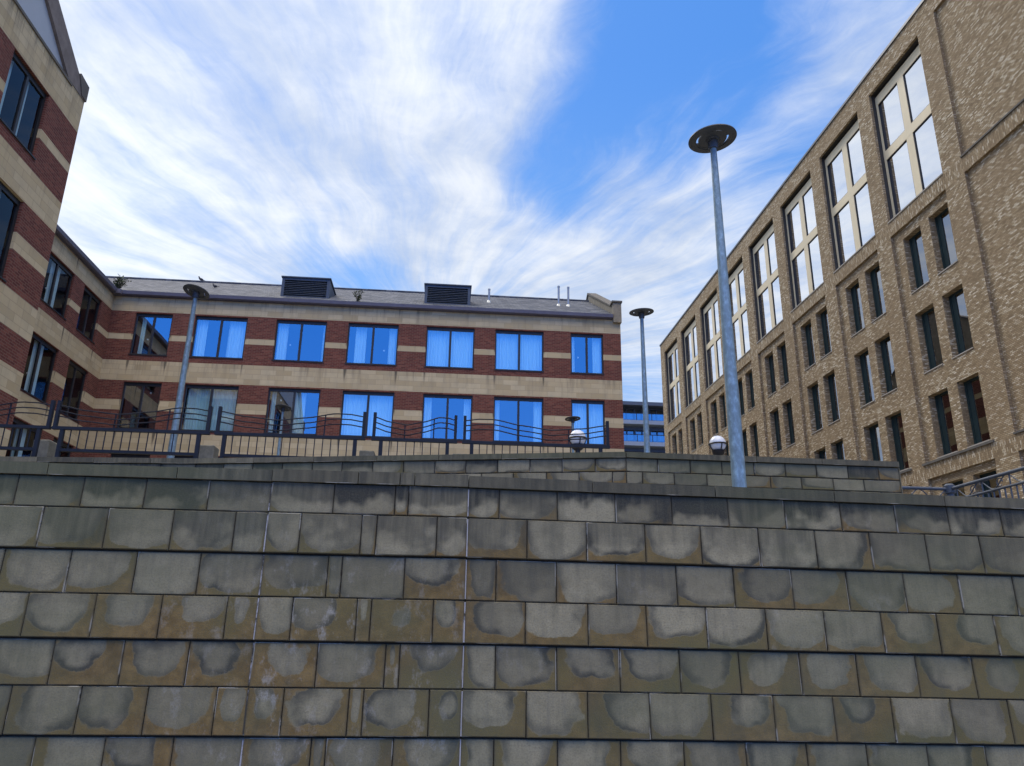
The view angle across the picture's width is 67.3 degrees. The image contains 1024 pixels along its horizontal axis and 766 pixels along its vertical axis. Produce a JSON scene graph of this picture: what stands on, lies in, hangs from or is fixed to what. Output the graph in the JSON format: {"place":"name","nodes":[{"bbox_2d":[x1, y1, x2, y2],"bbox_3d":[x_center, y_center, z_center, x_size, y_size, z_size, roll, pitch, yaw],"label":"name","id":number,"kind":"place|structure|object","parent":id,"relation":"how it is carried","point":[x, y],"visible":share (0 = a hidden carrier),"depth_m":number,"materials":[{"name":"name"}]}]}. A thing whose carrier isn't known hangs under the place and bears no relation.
{"place":"outdoors","nodes":[
{"label":"outdoors","id":0,"kind":"place"},
{"bbox_2d":[0,0,623,457],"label":"brick building","id":1,"kind":"structure","parent":0,"point":[78,330],"depth_m":31.46,"materials":[{"name":"red brick"}]},
{"bbox_2d":[0,181,19,282],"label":"window","id":2,"kind":"structure","parent":1,"relation":"in","point":[9,204],"depth_m":17.83,"materials":[{"name":"glass"}]},
{"bbox_2d":[5,418,36,456],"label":"window","id":3,"kind":"structure","parent":1,"relation":"in","point":[25,433],"depth_m":25.90,"materials":[{"name":"glass"}]},
{"bbox_2d":[0,52,45,159],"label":"window","id":4,"kind":"structure","parent":1,"relation":"in","point":[23,99],"depth_m":18.70,"materials":[{"name":"glass"}]},
{"bbox_2d":[20,333,56,403],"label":"window","id":5,"kind":"structure","parent":1,"relation":"in","point":[40,361],"depth_m":27.11,"materials":[{"name":"glass"}]},
{"bbox_2d":[41,254,72,320],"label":"window","id":6,"kind":"structure","parent":1,"relation":"in","point":[57,283],"depth_m":28.00,"materials":[{"name":"glass"}]},
{"bbox_2d":[53,438,70,456],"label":"window","id":7,"kind":"structure","parent":1,"relation":"in","point":[63,454],"depth_m":28.73,"materials":[{"name":"glass"}]},
{"bbox_2d":[61,360,85,422],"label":"window","id":8,"kind":"structure","parent":1,"relation":"in","point":[75,378],"depth_m":29.62,"materials":[{"name":"glass"}]},
{"bbox_2d":[76,287,99,343],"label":"window","id":9,"kind":"structure","parent":1,"relation":"in","point":[87,318],"depth_m":30.57,"materials":[{"name":"glass"}]},
{"bbox_2d":[113,274,131,288],"bbox_3d":[-16.196,-4.151,31.909,0.795,0.797,0.484,-2,-18,8],"label":"gutter weed","id":10,"kind":"object","parent":1,"relation":"on","point":[120,284],"visible":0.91,"depth_m":31.87,"materials":[{"name":"green plant"}]},
{"bbox_2d":[111,454,149,457],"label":"window","id":11,"kind":"structure","parent":1,"relation":"in","point":[113,455],"depth_m":29.97,"materials":[{"name":"glass"}]},
{"bbox_2d":[116,382,161,428],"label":"window","id":12,"kind":"structure","parent":1,"relation":"in","point":[136,397],"depth_m":31.94,"materials":[{"name":"glass"}]},
{"bbox_2d":[128,313,172,355],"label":"window","id":13,"kind":"structure","parent":1,"relation":"in","point":[151,334],"depth_m":32.76,"materials":[{"name":"glass"}]},
{"bbox_2d":[175,456,227,457],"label":"window","id":14,"kind":"structure","parent":1,"relation":"in","point":[175,456],"depth_m":30.14,"materials":[{"name":"metal"}]},
{"bbox_2d":[179,385,238,431],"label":"window","id":15,"kind":"structure","parent":1,"relation":"in","point":[195,396],"depth_m":31.01,"materials":[{"name":"glass"}]},
{"bbox_2d":[189,316,247,358],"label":"window","id":16,"kind":"structure","parent":1,"relation":"in","point":[213,337],"depth_m":32.04,"materials":[{"name":"glass"}]},
{"bbox_2d":[264,388,320,434],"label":"window","id":17,"kind":"structure","parent":1,"relation":"in","point":[303,402],"depth_m":31.52,"materials":[{"name":"glass"}]},
{"bbox_2d":[271,320,326,362],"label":"window","id":18,"kind":"structure","parent":1,"relation":"in","point":[295,341],"depth_m":33.37,"materials":[{"name":"glass"}]},
{"bbox_2d":[352,290,362,301],"bbox_3d":[-6.510,-3.683,32.656,0.577,0.650,0.338,2,-18,-5],"label":"gutter weed","id":19,"kind":"object","parent":1,"relation":"on","point":[358,298],"visible":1,"depth_m":32.61,"materials":[{"name":"green plant"}]},
{"bbox_2d":[339,391,394,437],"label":"window","id":20,"kind":"structure","parent":1,"relation":"in","point":[353,402],"depth_m":31.50,"materials":[{"name":"glass"}]},
{"bbox_2d":[345,323,398,365],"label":"window","id":21,"kind":"structure","parent":1,"relation":"in","point":[367,344],"depth_m":32.61,"materials":[{"name":"glass"}]},
{"bbox_2d":[420,394,472,440],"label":"window","id":22,"kind":"structure","parent":1,"relation":"in","point":[434,406],"depth_m":32.88,"materials":[{"name":"glass"}]},
{"bbox_2d":[424,327,474,368],"bbox_3d":[-2.623,-1.453,32.553,2.080,1.845,0.308,2,-18,-5],"label":"window","id":23,"kind":"structure","parent":1,"relation":"in","point":[445,347],"depth_m":32.66,"materials":[{"name":"glass"}]},
{"bbox_2d":[493,397,542,442],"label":"window","id":24,"kind":"structure","parent":1,"relation":"in","point":[520,411],"depth_m":33.15,"materials":[{"name":"glass"}]},
{"bbox_2d":[494,330,543,371],"bbox_3d":[0.301,-1.333,32.784,2.110,1.845,0.307,2,-18,-5],"label":"window","id":25,"kind":"structure","parent":1,"relation":"in","point":[514,350],"depth_m":32.90,"materials":[{"name":"glass"}]},
{"bbox_2d":[571,334,603,374],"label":"window","id":26,"kind":"structure","parent":1,"relation":"in","point":[586,349],"depth_m":33.30,"materials":[{"name":"glass"}]},
{"bbox_2d":[571,400,604,444],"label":"window","id":27,"kind":"structure","parent":1,"relation":"in","point":[591,413],"depth_m":32.24,"materials":[{"name":"glass"}]},
{"bbox_2d":[57,0,921,402],"label":"sky","id":28,"kind":"structure","parent":0,"point":[521,148],"materials":[{"name":"blue"}]},
{"bbox_2d":[659,0,1023,498],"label":"apartment block","id":29,"kind":"structure","parent":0,"point":[875,261],"depth_m":28.30,"materials":[{"name":"brick"}]},
{"bbox_2d":[667,342,680,424],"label":"large window","id":30,"kind":"structure","parent":29,"relation":"in","point":[673,370],"depth_m":56.33,"materials":[{"name":"beige glass"}]},
{"bbox_2d":[684,320,699,408],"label":"large window","id":31,"kind":"structure","parent":29,"relation":"in","point":[690,337],"depth_m":52.31,"materials":[{"name":"white glass"}]},
{"bbox_2d":[691,420,695,452],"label":"slim window","id":32,"kind":"structure","parent":29,"relation":"in","point":[694,420],"depth_m":51.32,"materials":[{"name":"black glass"}]},
{"bbox_2d":[699,414,702,446],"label":"slim window","id":33,"kind":"structure","parent":29,"relation":"in","point":[701,414],"depth_m":49.96,"materials":[{"name":"black glass"}]},
{"bbox_2d":[703,293,722,390],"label":"large window","id":34,"kind":"structure","parent":29,"relation":"in","point":[713,354],"depth_m":48.29,"materials":[{"name":"white glass"}]},
{"bbox_2d":[713,402,718,436],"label":"slim window","id":35,"kind":"structure","parent":29,"relation":"in","point":[715,405],"depth_m":47.33,"materials":[{"name":"black glass"}]},
{"bbox_2d":[721,395,726,430],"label":"slim window","id":36,"kind":"structure","parent":29,"relation":"in","point":[724,407],"depth_m":45.88,"materials":[{"name":"black glass"}]},
{"bbox_2d":[728,262,749,362],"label":"large window","id":37,"kind":"structure","parent":29,"relation":"in","point":[737,296],"depth_m":44.05,"materials":[{"name":"beige glass"}]},
{"bbox_2d":[739,380,744,416],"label":"slim window","id":38,"kind":"structure","parent":29,"relation":"in","point":[740,383],"depth_m":43.32,"materials":[{"name":"black glass"}]},
{"bbox_2d":[743,431,747,455],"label":"slim window","id":39,"kind":"structure","parent":29,"relation":"in","point":[744,434],"depth_m":42.51,"materials":[{"name":"black glass"}]},
{"bbox_2d":[748,372,754,411],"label":"slim window","id":40,"kind":"structure","parent":29,"relation":"in","point":[750,375],"depth_m":41.89,"materials":[{"name":"black glass"}]},
{"bbox_2d":[754,424,758,456],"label":"slim window","id":41,"kind":"structure","parent":29,"relation":"in","point":[755,426],"depth_m":41.03,"materials":[{"name":"black glass"}]},
{"bbox_2d":[753,224,782,343],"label":"large window","id":42,"kind":"structure","parent":29,"relation":"in","point":[764,251],"depth_m":40.24,"materials":[{"name":"beige glass"}]},
{"bbox_2d":[767,354,776,397],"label":"slim window","id":43,"kind":"structure","parent":29,"relation":"in","point":[771,362],"depth_m":39.30,"materials":[{"name":"black glass"}]},
{"bbox_2d":[773,410,781,454],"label":"slim window","id":44,"kind":"structure","parent":29,"relation":"in","point":[776,414],"depth_m":38.39,"materials":[{"name":"black glass"}]},
{"bbox_2d":[780,344,788,388],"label":"slim window","id":45,"kind":"structure","parent":29,"relation":"in","point":[783,349],"depth_m":37.86,"materials":[{"name":"black glass"}]},
{"bbox_2d":[786,401,794,447],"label":"slim window","id":46,"kind":"structure","parent":29,"relation":"in","point":[789,406],"depth_m":36.93,"materials":[{"name":"black glass"}]},
{"bbox_2d":[785,177,823,312],"bbox_3d":[13.695,-6.558,36.005,0.490,5.720,3.280,2,-18,-5],"label":"large window","id":47,"kind":"structure","parent":29,"relation":"in","point":[806,268],"depth_m":36.22,"materials":[{"name":"glass"}]},
{"bbox_2d":[804,323,815,370],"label":"slim window","id":48,"kind":"structure","parent":29,"relation":"in","point":[808,329],"depth_m":35.28,"materials":[{"name":"black glass"}]},
{"bbox_2d":[812,384,822,433],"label":"slim window","id":49,"kind":"structure","parent":29,"relation":"in","point":[815,391],"depth_m":34.36,"materials":[{"name":"black glass"}]},
{"bbox_2d":[819,449,825,458],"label":"slim window","id":50,"kind":"structure","parent":29,"relation":"in","point":[822,454],"depth_m":33.71,"materials":[{"name":"black glass"}]},
{"bbox_2d":[820,309,831,359],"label":"slim window","id":51,"kind":"structure","parent":29,"relation":"in","point":[824,317],"depth_m":33.86,"materials":[{"name":"black glass"}]},
{"bbox_2d":[828,373,839,425],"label":"slim window","id":52,"kind":"structure","parent":29,"relation":"in","point":[831,379],"depth_m":32.93,"materials":[{"name":"black glass"}]},
{"bbox_2d":[836,440,844,459],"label":"slim window","id":53,"kind":"structure","parent":29,"relation":"in","point":[839,446],"depth_m":32.19,"materials":[{"name":"black glass"}]},
{"bbox_2d":[825,119,874,273],"bbox_3d":[14.064,-7.850,32.025,0.490,5.720,3.280,2,-18,-5],"label":"large window","id":54,"kind":"structure","parent":29,"relation":"in","point":[853,227],"depth_m":32.19,"materials":[{"name":"glass"}]},
{"bbox_2d":[851,282,864,337],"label":"slim window","id":55,"kind":"structure","parent":29,"relation":"in","point":[855,290],"depth_m":31.28,"materials":[{"name":"black glass"}]},
{"bbox_2d":[860,350,874,407],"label":"slim window","id":56,"kind":"structure","parent":29,"relation":"in","point":[864,358],"depth_m":30.37,"materials":[{"name":"black glass"}]},
{"bbox_2d":[869,424,882,460],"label":"slim window","id":57,"kind":"structure","parent":29,"relation":"in","point":[874,430],"depth_m":29.55,"materials":[{"name":"black glass"}]},
{"bbox_2d":[870,265,885,322],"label":"slim window","id":58,"kind":"structure","parent":29,"relation":"in","point":[877,288],"depth_m":29.84,"materials":[{"name":"black glass"}]},
{"bbox_2d":[880,336,896,396],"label":"slim window","id":59,"kind":"structure","parent":29,"relation":"in","point":[886,350],"depth_m":28.90,"materials":[{"name":"black glass"}]},
{"bbox_2d":[891,413,908,471],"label":"slim window","id":60,"kind":"structure","parent":29,"relation":"in","point":[897,425],"depth_m":27.99,"materials":[{"name":"black glass"}]},
{"bbox_2d":[875,43,942,223],"bbox_3d":[14.433,-9.143,28.046,0.490,5.720,3.280,2,-18,-5],"label":"large window","id":61,"kind":"structure","parent":29,"relation":"in","point":[906,126],"depth_m":28.16,"materials":[{"name":"glass"}]},
{"bbox_2d":[909,230,928,294],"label":"slim window","id":62,"kind":"structure","parent":29,"relation":"in","point":[916,243],"depth_m":27.28,"materials":[{"name":"glass"}]},
{"bbox_2d":[921,307,942,373],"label":"slim window","id":63,"kind":"structure","parent":29,"relation":"in","point":[928,318],"depth_m":26.36,"materials":[{"name":"black glass"}]},
{"bbox_2d":[934,390,957,458],"bbox_3d":[14.244,1.319,25.233,0.330,2.160,1.040,2,-18,-5],"label":"slim window","id":64,"kind":"structure","parent":29,"relation":"in","point":[946,426],"depth_m":25.43,"materials":[{"name":"black glass"}]},
{"bbox_2d":[935,208,957,274],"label":"slim window","id":65,"kind":"structure","parent":29,"relation":"in","point":[943,224],"depth_m":25.82,"materials":[{"name":"glass"}]},
{"bbox_2d":[952,480,964,495],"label":"slim window","id":66,"kind":"structure","parent":29,"relation":"in","point":[962,490],"depth_m":24.60,"materials":[{"name":"black glass"}]},
{"bbox_2d":[949,288,973,358],"bbox_3d":[14.421,-1.969,24.707,0.330,2.210,1.030,2,-18,-5],"label":"slim window","id":67,"kind":"structure","parent":29,"relation":"in","point":[961,325],"depth_m":24.89,"materials":[{"name":"black glass"}]},
{"bbox_2d":[964,375,989,447],"bbox_3d":[14.378,0.850,23.788,0.330,2.160,1.030,2,-18,-5],"label":"slim window","id":68,"kind":"structure","parent":29,"relation":"in","point":[980,431],"depth_m":23.97,"materials":[{"name":"black glass"}]},
{"bbox_2d":[980,471,999,497],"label":"slim window","id":69,"kind":"structure","parent":29,"relation":"in","point":[991,483],"depth_m":23.23,"materials":[{"name":"black glass"}]},
{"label":"lower terrace ground","id":70,"kind":"structure","parent":0,"visible":0},
{"bbox_2d":[0,452,902,493],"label":"parapet wall","id":71,"kind":"structure","parent":70,"relation":"on","point":[765,472],"depth_m":9.85,"materials":[{"name":"grey stone"}]},
{"bbox_2d":[0,400,55,456],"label":"railing panel","id":72,"kind":"object","parent":71,"relation":"on","point":[35,447],"visible":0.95,"depth_m":10.76,"materials":[{"name":"blue paint"}]},
{"bbox_2d":[30,439,56,456],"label":"stone plinth","id":73,"kind":"structure","parent":71,"relation":"on","point":[47,448],"depth_m":11.12,"materials":[{"name":"grey stone"}]},
{"bbox_2d":[51,400,212,457],"bbox_3d":[-5.383,0.727,10.875,2.145,0.905,0.120,2,-18,-5],"label":"railing panel","id":74,"kind":"object","parent":71,"relation":"on","point":[60,449],"visible":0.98,"depth_m":10.86,"materials":[{"name":"blue paint"}]},
{"bbox_2d":[198,445,218,457],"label":"stone plinth","id":75,"kind":"structure","parent":71,"relation":"on","point":[208,451],"depth_m":11.30,"materials":[{"name":"grey stone"}]},
{"bbox_2d":[214,406,366,457],"bbox_3d":[-3.184,0.818,11.050,2.120,0.905,0.120,2,-18,-5],"label":"railing panel","id":76,"kind":"object","parent":71,"relation":"on","point":[224,435],"visible":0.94,"depth_m":11.05,"materials":[{"name":"blue paint"}]},
{"bbox_2d":[359,450,375,455],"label":"stone plinth","id":77,"kind":"structure","parent":71,"relation":"on","point":[366,453],"depth_m":11.49,"materials":[{"name":"grey stone"}]},
{"bbox_2d":[688,124,746,486],"bbox_3d":[2.669,-0.752,9.569,0.642,5.542,0.644,2,-18,-5],"label":"street lamp","id":78,"kind":"object","parent":70,"relation":"on","point":[712,139],"visible":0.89,"depth_m":9.58,"materials":[{"name":"metal"}]},
{"bbox_2d":[902,466,1023,498],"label":"guard rail","id":79,"kind":"object","parent":70,"relation":"on","point":[949,489],"visible":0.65,"depth_m":11.02,"materials":[{"name":"metal"}]},
{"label":"upper terrace ground","id":80,"kind":"structure","parent":0,"visible":0},
{"bbox_2d":[166,284,209,457],"bbox_3d":[-7.186,0.384,16.627,0.583,5.331,0.581,2,-18,-5],"label":"street lamp","id":81,"kind":"object","parent":80,"relation":"on","point":[195,292],"visible":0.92,"depth_m":16.89,"materials":[{"name":"metal"}]},
{"bbox_2d":[275,404,291,454],"bbox_3d":[-8.502,3.633,27.588,0.598,5.912,0.594,2,-18,-5],"label":"street lamp","id":82,"kind":"object","parent":80,"relation":"on","point":[283,408],"visible":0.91,"depth_m":28.28,"materials":[{"name":"metal"}]},
{"bbox_2d":[371,412,457,455],"bbox_3d":[-1.421,0.890,11.190,1.240,0.905,0.120,2,-18,-5],"label":"railing panel","id":83,"kind":"object","parent":80,"relation":"on","point":[404,439],"visible":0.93,"depth_m":11.21,"materials":[{"name":"blue paint"}]},
{"bbox_2d":[462,416,609,453],"bbox_3d":[0.361,0.964,11.331,2.190,0.905,0.120,2,-18,-5],"label":"railing panel","id":84,"kind":"object","parent":80,"relation":"on","point":[600,448],"visible":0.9,"depth_m":11.37,"materials":[{"name":"blue paint"}]},
{"bbox_2d":[565,416,580,452],"bbox_3d":[2.273,4.083,28.440,0.599,5.902,0.598,2,-18,-5],"label":"street lamp","id":85,"kind":"object","parent":80,"relation":"on","point":[572,419],"visible":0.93,"depth_m":29.22,"materials":[{"name":"metal"}]},
{"bbox_2d":[569,430,586,451],"bbox_3d":[1.404,2.071,16.346,0.414,2.202,0.414,2,-18,-5],"label":"globe lamp","id":86,"kind":"object","parent":80,"relation":"on","point":[583,442],"visible":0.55,"depth_m":16.50,"materials":[{"name":"white glass"}]},
{"bbox_2d":[629,308,653,452],"bbox_3d":[3.123,0.840,17.959,0.599,5.592,0.598,2,-18,-5],"label":"street lamp","id":87,"kind":"object","parent":80,"relation":"on","point":[641,313],"visible":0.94,"depth_m":18.24,"materials":[{"name":"metal"}]},
{"bbox_2d":[623,401,664,452],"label":"flats","id":88,"kind":"structure","parent":80,"relation":"on","point":[633,426],"depth_m":116.39,"materials":[{"name":"blue glass"}]},
{"bbox_2d":[623,408,662,420],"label":"window frame","id":89,"kind":"structure","parent":88,"relation":"in","point":[629,410],"depth_m":118.44,"materials":[{"name":"black metal"}]},
{"bbox_2d":[624,426,664,442],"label":"window frame","id":90,"kind":"structure","parent":88,"relation":"in","point":[627,429],"depth_m":117.37,"materials":[{"name":"black metal"}]},
{"bbox_2d":[624,447,664,452],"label":"window frame","id":91,"kind":"structure","parent":88,"relation":"in","point":[652,450],"depth_m":116.23,"materials":[{"name":"black metal"}]},
{"bbox_2d":[708,436,726,454],"bbox_3d":[4.496,2.205,16.589,0.414,2.187,0.414,2,-18,-5],"label":"globe lamp","id":92,"kind":"object","parent":80,"relation":"on","point":[717,444],"visible":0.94,"depth_m":16.73,"materials":[{"name":"white glass"}]},
{"bbox_3d":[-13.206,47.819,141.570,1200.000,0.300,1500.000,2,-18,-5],"label":"ground","id":93,"kind":"structure","parent":0,"visible":0},
{"bbox_2d":[0,461,1023,765],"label":"retaining wall","id":94,"kind":"structure","parent":93,"relation":"on","point":[206,617],"depth_m":5.55,"materials":[{"name":"grey stone"}]}
]}

